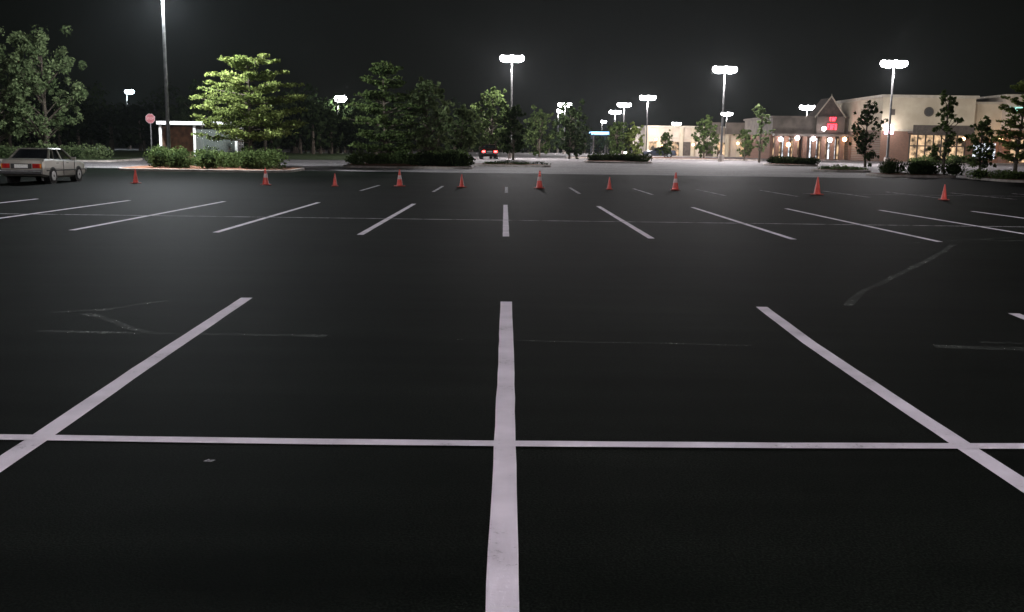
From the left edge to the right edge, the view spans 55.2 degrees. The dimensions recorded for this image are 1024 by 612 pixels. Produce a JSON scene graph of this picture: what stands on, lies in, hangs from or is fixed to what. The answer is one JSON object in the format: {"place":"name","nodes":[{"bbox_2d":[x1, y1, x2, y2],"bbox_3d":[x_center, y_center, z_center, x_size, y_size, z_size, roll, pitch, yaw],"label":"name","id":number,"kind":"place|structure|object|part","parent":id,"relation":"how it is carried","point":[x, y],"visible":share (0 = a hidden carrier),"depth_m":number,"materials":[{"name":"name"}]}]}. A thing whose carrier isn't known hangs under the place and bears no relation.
{"place":"outdoors","nodes":[
{"label":"outdoors","id":0,"kind":"place"},
{"bbox_2d":[6,143,618,153],"bbox_3d":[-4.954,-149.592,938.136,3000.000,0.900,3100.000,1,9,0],"label":"ground","id":1,"kind":"structure","parent":0,"point":[155,145],"depth_m":306.49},
{"bbox_2d":[7,149,406,159],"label":"grass verge","id":2,"kind":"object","parent":1,"relation":"on","point":[293,156],"depth_m":99.31,"materials":[{"name":"green plant"}]},
{"bbox_2d":[176,79,226,149],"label":"deciduous tree","id":3,"kind":"object","parent":2,"relation":"on","point":[181,99],"visible":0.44,"depth_m":89.52,"materials":[{"name":"green plant"}]},
{"bbox_2d":[0,72,688,153],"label":"distant trees","id":4,"kind":"object","parent":1,"relation":"on","point":[330,130],"visible":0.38,"depth_m":122.65,"materials":[{"name":"green plant"}]},
{"bbox_2d":[556,109,561,152],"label":"street lamp","id":5,"kind":"object","parent":1,"relation":"on","point":[557,149],"visible":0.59,"depth_m":201.38,"materials":[{"name":"metal"}]},
{"bbox_2d":[589,132,608,153],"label":"gas station canopy","id":6,"kind":"object","parent":1,"relation":"on","point":[597,133],"visible":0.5,"depth_m":198.49,"materials":[{"name":"white metal"}]},
{"bbox_2d":[609,110,620,113],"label":"street lamp","id":7,"kind":"object","parent":1,"relation":"on","point":[614,111],"visible":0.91,"depth_m":200.99,"materials":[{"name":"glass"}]},
{"bbox_2d":[721,112,732,122],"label":"street lamp","id":8,"kind":"object","parent":1,"relation":"on","point":[728,113],"visible":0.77,"depth_m":211.01,"materials":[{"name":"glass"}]},
{"bbox_2d":[0,167,1023,611],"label":"parking lot","id":9,"kind":"structure","parent":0,"point":[390,311],"depth_m":6.75,"materials":[{"name":"black asphalt"}]},
{"bbox_2d":[0,148,86,183],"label":"parked car","id":10,"kind":"object","parent":9,"relation":"on","point":[48,165],"visible":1,"depth_m":39.48,"materials":[{"name":"silver metal"}]},
{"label":"windows","id":11,"kind":"part","parent":10,"relation":"part of","materials":[{"name":"black glass"}]},
{"bbox_2d":[130,169,140,182],"bbox_3d":[-15.710,-5.422,40.872,0.309,0.598,0.309,5,10,23],"label":"traffic cone","id":12,"kind":"object","parent":9,"relation":"on","point":[135,179],"visible":1,"depth_m":40.81,"materials":[{"name":"plastic"}]},
{"bbox_2d":[118,165,304,172],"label":"planting island","id":13,"kind":"structure","parent":9,"relation":"on","point":[215,169],"depth_m":55.67,"materials":[{"name":"concrete"}]},
{"bbox_2d":[161,0,170,166],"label":"street lamp","id":14,"kind":"object","parent":13,"relation":"on","point":[168,141],"visible":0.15,"depth_m":57.00,"materials":[{"name":"metal"}]},
{"bbox_2d":[143,143,289,168],"bbox_3d":[-17.693,-8.748,57.787,9.262,1.598,4.225,1,9,0],"label":"hedge","id":15,"kind":"object","parent":13,"relation":"on","point":[202,158],"visible":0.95,"depth_m":56.58,"materials":[{"name":"green plant"}]},
{"bbox_2d":[189,53,307,151],"bbox_3d":[-16.144,-11.983,60.285,7.260,7.020,7.648,1,9,0],"label":"deciduous tree","id":16,"kind":"object","parent":13,"relation":"on","point":[277,127],"visible":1,"depth_m":59.46,"materials":[{"name":"green plant"}]},
{"bbox_2d":[260,168,270,184],"bbox_3d":[-10.309,-5.428,40.979,0.370,0.718,0.370,-4,10,-27],"label":"traffic cone","id":17,"kind":"object","parent":9,"relation":"on","point":[265,180],"visible":1,"depth_m":40.91,"materials":[{"name":"plastic"}]},
{"bbox_2d":[332,174,337,185],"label":"traffic cone","id":18,"kind":"object","parent":9,"relation":"on","point":[334,182],"visible":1,"depth_m":40.56,"materials":[{"name":"plastic"}]},
{"bbox_2d":[394,170,404,185],"bbox_3d":[-4.760,-5.426,41.495,0.360,0.698,0.360,-5,11,-31],"label":"traffic cone","id":19,"kind":"object","parent":9,"relation":"on","point":[399,181],"visible":1,"depth_m":41.43,"materials":[{"name":"plastic"}]},
{"bbox_2d":[457,174,465,186],"bbox_3d":[-2.121,-5.287,41.354,0.278,0.538,0.278,9,12,42],"label":"traffic cone","id":20,"kind":"object","parent":9,"relation":"on","point":[461,183],"visible":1,"depth_m":41.30,"materials":[{"name":"plastic"}]},
{"bbox_2d":[0,185,1023,611],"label":"painted parking lines","id":21,"kind":"object","parent":9,"relation":"on","point":[502,585],"visible":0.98,"depth_m":5.54,"materials":[{"name":"paint"}]},
{"bbox_2d":[43,237,1023,349],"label":"cracks","id":22,"kind":"object","parent":9,"relation":"on","point":[848,304],"visible":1,"depth_m":8.78,"materials":[{"name":"asphalt"}]},
{"bbox_2d":[534,171,544,187],"bbox_3d":[1.166,-5.352,41.406,0.381,0.738,0.381,-1,9,-12],"label":"traffic cone","id":23,"kind":"object","parent":9,"relation":"on","point":[539,182],"visible":1,"depth_m":41.33,"materials":[{"name":"plastic"}]},
{"bbox_2d":[606,177,612,189],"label":"traffic cone","id":24,"kind":"object","parent":9,"relation":"on","point":[609,186],"visible":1,"depth_m":40.99,"materials":[{"name":"plastic"}]},
{"bbox_2d":[671,172,679,189],"bbox_3d":[6.893,-5.253,41.267,0.381,0.738,0.381,2,9,7],"label":"traffic cone","id":25,"kind":"object","parent":9,"relation":"on","point":[675,185],"visible":0.99,"depth_m":41.19,"materials":[{"name":"plastic"}]},
{"bbox_2d":[811,177,823,194],"bbox_3d":[12.060,-4.745,38.663,0.360,0.698,0.360,-3,10,-24],"label":"traffic cone","id":26,"kind":"object","parent":9,"relation":"on","point":[817,190],"visible":1,"depth_m":38.60,"materials":[{"name":"plastic"}]},
{"bbox_2d":[938,184,948,199],"bbox_3d":[15.755,-4.148,35.697,0.288,0.558,0.288,1,9,-1],"label":"traffic cone","id":27,"kind":"object","parent":9,"relation":"on","point":[944,196],"visible":1,"depth_m":35.64,"materials":[{"name":"plastic"}]},
{"bbox_2d":[968,176,1023,182],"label":"planting island","id":28,"kind":"structure","parent":9,"relation":"on","point":[1007,180],"depth_m":56.72,"materials":[{"name":"concrete"}]},
{"bbox_2d":[965,169,1023,178],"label":"hedge","id":29,"kind":"object","parent":28,"relation":"on","point":[1005,174],"visible":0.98,"depth_m":57.39,"materials":[{"name":"green plant"}]},
{"bbox_2d":[984,81,1023,170],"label":"deciduous tree","id":30,"kind":"object","parent":28,"relation":"on","point":[1017,145],"visible":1,"depth_m":59.05,"materials":[{"name":"green plant"}]},
{"bbox_2d":[0,148,1023,178],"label":"old asphalt road","id":31,"kind":"structure","parent":0,"point":[561,163],"depth_m":72.65,"materials":[{"name":"grey asphalt"}]},
{"bbox_2d":[0,157,142,161],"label":"planting island","id":32,"kind":"structure","parent":31,"relation":"on","point":[106,159],"depth_m":71.25,"materials":[{"name":"concrete"}]},
{"bbox_2d":[0,41,42,141],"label":"deciduous tree","id":33,"kind":"object","parent":32,"relation":"on","point":[5,125],"visible":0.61,"depth_m":71.10,"materials":[{"name":"green plant"}]},
{"bbox_2d":[0,24,88,145],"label":"deciduous tree","id":34,"kind":"object","parent":32,"relation":"on","point":[38,50],"visible":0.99,"depth_m":70.46,"materials":[{"name":"green plant"}]},
{"bbox_2d":[0,141,113,158],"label":"hedge","id":35,"kind":"object","parent":32,"relation":"on","point":[76,151],"visible":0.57,"depth_m":72.01,"materials":[{"name":"green plant"}]},
{"bbox_2d":[124,89,133,148],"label":"street lamp","id":36,"kind":"object","parent":31,"relation":"on","point":[128,91],"visible":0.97,"depth_m":146.23,"materials":[{"name":"white metal"}]},
{"bbox_2d":[146,114,154,150],"bbox_3d":[-23.914,-10.954,64.951,0.610,3.508,0.060,1,9,0],"label":"stop sign","id":37,"kind":"object","parent":31,"relation":"on","point":[150,118],"visible":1,"depth_m":64.71,"materials":[{"name":"metal"}]},
{"bbox_2d":[156,121,243,160],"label":"bus shelter","id":38,"kind":"object","parent":31,"relation":"on","point":[181,135],"visible":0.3,"depth_m":65.78,"materials":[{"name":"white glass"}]},
{"bbox_2d":[334,96,346,152],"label":"street lamp","id":39,"kind":"object","parent":31,"relation":"on","point":[343,98],"visible":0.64,"depth_m":136.61,"materials":[{"name":"glass"}]},
{"bbox_2d":[343,163,473,168],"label":"planting island","id":40,"kind":"structure","parent":31,"relation":"on","point":[407,166],"depth_m":65.48,"materials":[{"name":"concrete"}]},
{"bbox_2d":[341,61,426,154],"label":"deciduous tree","id":41,"kind":"object","parent":40,"relation":"on","point":[382,96],"visible":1,"depth_m":69.02,"materials":[{"name":"green plant"}]},
{"bbox_2d":[344,149,475,166],"bbox_3d":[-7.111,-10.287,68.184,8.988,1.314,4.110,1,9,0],"label":"hedge","id":42,"kind":"object","parent":40,"relation":"on","point":[399,157],"visible":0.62,"depth_m":67.46,"materials":[{"name":"green plant"}]},
{"bbox_2d":[396,76,457,154],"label":"deciduous tree","id":43,"kind":"object","parent":40,"relation":"on","point":[425,132],"visible":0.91,"depth_m":71.41,"materials":[{"name":"green plant"}]},
{"bbox_2d":[432,102,485,152],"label":"deciduous tree","id":44,"kind":"object","parent":31,"relation":"on","point":[464,144],"visible":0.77,"depth_m":78.26,"materials":[{"name":"green plant"}]},
{"bbox_2d":[478,144,497,158],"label":"parked car","id":45,"kind":"object","parent":31,"relation":"on","point":[488,150],"visible":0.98,"depth_m":96.73,"materials":[{"name":"black paint"}]},
{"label":"windows","id":46,"kind":"part","parent":45,"relation":"part of","materials":[{"name":"black glass"}]},
{"bbox_2d":[470,86,509,157],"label":"deciduous tree","id":47,"kind":"object","parent":31,"relation":"on","point":[491,136],"visible":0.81,"depth_m":97.66,"materials":[{"name":"green plant"}]},
{"bbox_2d":[500,55,523,158],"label":"street lamp","id":48,"kind":"object","parent":31,"relation":"on","point":[511,58],"visible":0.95,"depth_m":99.07,"materials":[{"name":"metal"}]},
{"bbox_2d":[474,163,550,166],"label":"planting island","id":49,"kind":"structure","parent":31,"relation":"on","point":[512,165],"depth_m":71.80,"materials":[{"name":"concrete"}]},
{"bbox_2d":[483,159,550,164],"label":"hedge","id":50,"kind":"object","parent":49,"relation":"on","point":[507,162],"visible":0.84,"depth_m":72.43,"materials":[{"name":"green plant"}]},
{"bbox_2d":[496,102,531,159],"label":"deciduous tree","id":51,"kind":"object","parent":31,"relation":"on","point":[508,115],"visible":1,"depth_m":90.41,"materials":[{"name":"green plant"}]},
{"bbox_2d":[520,104,557,156],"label":"deciduous tree","id":52,"kind":"object","parent":31,"relation":"on","point":[539,118],"visible":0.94,"depth_m":115.89,"materials":[{"name":"green plant"}]},
{"bbox_2d":[558,103,570,153],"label":"street lamp","id":53,"kind":"object","parent":31,"relation":"on","point":[563,152],"visible":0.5,"depth_m":176.68,"materials":[{"name":"metal"}]},
{"bbox_2d":[551,99,591,158],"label":"deciduous tree","id":54,"kind":"object","parent":31,"relation":"on","point":[572,139],"visible":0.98,"depth_m":101.81,"materials":[{"name":"green plant"}]},
{"bbox_2d":[584,160,651,163],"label":"planting island","id":55,"kind":"structure","parent":31,"relation":"on","point":[613,161],"depth_m":85.39,"materials":[{"name":"concrete"}]},
{"bbox_2d":[587,152,652,161],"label":"hedge","id":56,"kind":"object","parent":55,"relation":"on","point":[626,156],"visible":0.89,"depth_m":86.59,"materials":[{"name":"green plant"}]},
{"bbox_2d":[617,103,630,153],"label":"street lamp","id":57,"kind":"object","parent":31,"relation":"on","point":[624,105],"visible":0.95,"depth_m":174.37,"materials":[{"name":"metal"}]},
{"bbox_2d":[640,95,655,150],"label":"street lamp","id":58,"kind":"object","parent":31,"relation":"on","point":[648,97],"visible":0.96,"depth_m":146.87,"materials":[{"name":"metal"}]},
{"bbox_2d":[643,147,676,156],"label":"parked car","id":59,"kind":"object","parent":31,"relation":"on","point":[653,152],"visible":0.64,"depth_m":132.74,"materials":[{"name":"grey paint"}]},
{"bbox_2d":[566,157,762,160],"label":"planting island","id":60,"kind":"structure","parent":31,"relation":"on","point":[670,158],"depth_m":110.91,"materials":[{"name":"concrete"}]},
{"bbox_2d":[607,121,627,155],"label":"deciduous tree","id":61,"kind":"object","parent":60,"relation":"on","point":[618,141],"visible":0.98,"depth_m":111.26,"materials":[{"name":"green plant"}]},
{"bbox_2d":[623,121,644,154],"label":"deciduous tree","id":62,"kind":"object","parent":60,"relation":"on","point":[630,137],"visible":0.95,"depth_m":111.23,"materials":[{"name":"green plant"}]},
{"bbox_2d":[691,114,719,157],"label":"deciduous tree","id":63,"kind":"object","parent":60,"relation":"on","point":[704,131],"visible":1,"depth_m":111.17,"materials":[{"name":"green plant"}]},
{"bbox_2d":[656,129,673,156],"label":"deciduous tree","id":64,"kind":"object","parent":31,"relation":"on","point":[664,140],"visible":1,"depth_m":116.27,"materials":[{"name":"green plant"}]},
{"bbox_2d":[630,122,744,156],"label":"walls","id":65,"kind":"structure","parent":31,"relation":"on","point":[681,134],"depth_m":157.74,"materials":[{"name":"beige paint"}]},
{"bbox_2d":[649,141,743,155],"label":"doors and windows","id":66,"kind":"structure","parent":65,"relation":"attached to","point":[686,148],"depth_m":158.06,"materials":[{"name":"white"}]},
{"bbox_2d":[712,66,736,161],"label":"street lamp","id":67,"kind":"object","parent":31,"relation":"on","point":[724,69],"visible":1,"depth_m":97.82,"materials":[{"name":"metal"}]},
{"bbox_2d":[733,128,754,160],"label":"deciduous tree","id":68,"kind":"object","parent":31,"relation":"on","point":[746,145],"visible":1,"depth_m":110.33,"materials":[{"name":"green plant"}]},
{"bbox_2d":[751,103,774,162],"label":"deciduous tree","id":69,"kind":"object","parent":31,"relation":"on","point":[760,146],"visible":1,"depth_m":94.45,"materials":[{"name":"green plant"}]},
{"bbox_2d":[764,163,817,165],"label":"planting island","id":70,"kind":"structure","parent":31,"relation":"on","point":[777,164],"depth_m":83.56,"materials":[{"name":"concrete"}]},
{"bbox_2d":[766,155,820,164],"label":"hedge","id":71,"kind":"object","parent":70,"relation":"on","point":[793,160],"visible":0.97,"depth_m":84.28,"materials":[{"name":"green plant"}]},
{"bbox_2d":[743,116,852,159],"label":"walls and columns","id":72,"kind":"structure","parent":31,"relation":"on","point":[786,128],"depth_m":133.92,"materials":[{"name":"brown brick"}]},
{"bbox_2d":[808,96,845,133],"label":"entrance gable","id":73,"kind":"structure","parent":72,"relation":"on","point":[826,107],"depth_m":133.18,"materials":[{"name":"beige paint"}]},
{"bbox_2d":[799,105,814,115],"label":"street lamp","id":74,"kind":"object","parent":31,"relation":"on","point":[808,107],"visible":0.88,"depth_m":156.83,"materials":[{"name":"glass"}]},
{"bbox_2d":[811,168,870,172],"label":"planting island","id":75,"kind":"structure","parent":31,"relation":"on","point":[841,170],"depth_m":69.69,"materials":[{"name":"concrete"}]},
{"bbox_2d":[817,164,868,169],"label":"hedge","id":76,"kind":"object","parent":75,"relation":"on","point":[838,166],"visible":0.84,"depth_m":70.51,"materials":[{"name":"green plant"}]},
{"bbox_2d":[849,100,887,166],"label":"deciduous tree","id":77,"kind":"object","parent":31,"relation":"on","point":[861,147],"visible":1,"depth_m":82.71,"materials":[{"name":"green plant"}]},
{"bbox_2d":[880,59,907,163],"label":"street lamp","id":78,"kind":"object","parent":31,"relation":"on","point":[887,63],"visible":0.97,"depth_m":89.86,"materials":[{"name":"metal"}]},
{"bbox_2d":[866,172,955,177],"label":"planting island","id":79,"kind":"structure","parent":31,"relation":"on","point":[899,174],"depth_m":61.93,"materials":[{"name":"concrete"}]},
{"bbox_2d":[877,158,967,176],"bbox_3d":[26.246,-8.962,63.450,5.392,1.172,3.622,1,9,0],"label":"hedge","id":80,"kind":"object","parent":79,"relation":"on","point":[921,167],"visible":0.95,"depth_m":62.35,"materials":[{"name":"green plant"}]},
{"bbox_2d":[835,94,1023,162],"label":"walls","id":81,"kind":"structure","parent":31,"relation":"on","point":[910,109],"depth_m":122.53,"materials":[{"name":"beige paint"}]},
{"bbox_2d":[772,138,843,158],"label":"shop windows","id":82,"kind":"structure","parent":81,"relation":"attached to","point":[807,148],"depth_m":135.32,"materials":[{"name":"beige glass"}]},
{"bbox_2d":[779,127,846,146],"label":"canopy lamps","id":83,"kind":"object","parent":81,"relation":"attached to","point":[813,138],"visible":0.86,"depth_m":132.07,"materials":[{"name":"white glass"}]},
{"bbox_2d":[827,117,836,129],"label":"red signs","id":84,"kind":"object","parent":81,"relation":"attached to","point":[831,125],"visible":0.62,"depth_m":132.91,"materials":[{"name":"red plastic"}]},
{"bbox_2d":[924,107,933,116],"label":"round vent","id":85,"kind":"object","parent":81,"relation":"attached to","point":[928,111],"visible":1,"depth_m":121.86,"materials":[{"name":"grey metal"}]},
{"bbox_2d":[884,107,1022,139],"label":"signs and wall lamps","id":86,"kind":"object","parent":81,"relation":"attached to","point":[886,131],"visible":0.41,"depth_m":122.01,"materials":[{"name":"white"}]},
{"bbox_2d":[891,109,1023,161],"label":"windows and awning","id":87,"kind":"structure","parent":81,"relation":"attached to","point":[922,138],"depth_m":122.49,"materials":[{"name":"beige glass"}]},
{"bbox_2d":[906,154,977,163],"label":"hedge","id":88,"kind":"object","parent":31,"relation":"on","point":[953,158],"visible":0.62,"depth_m":99.83,"materials":[{"name":"green plant"}]},
{"bbox_2d":[928,89,967,172],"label":"deciduous tree","id":89,"kind":"object","parent":31,"relation":"on","point":[949,139],"visible":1,"depth_m":70.79,"materials":[{"name":"green plant"}]},
{"bbox_2d":[961,115,999,168],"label":"deciduous tree","id":90,"kind":"object","parent":31,"relation":"on","point":[982,126],"visible":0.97,"depth_m":72.87,"materials":[{"name":"green plant"}]},
{"bbox_2d":[0,0,1023,149],"label":"sky","id":91,"kind":"structure","parent":0,"point":[787,55],"materials":[{"name":"black"}]}
]}

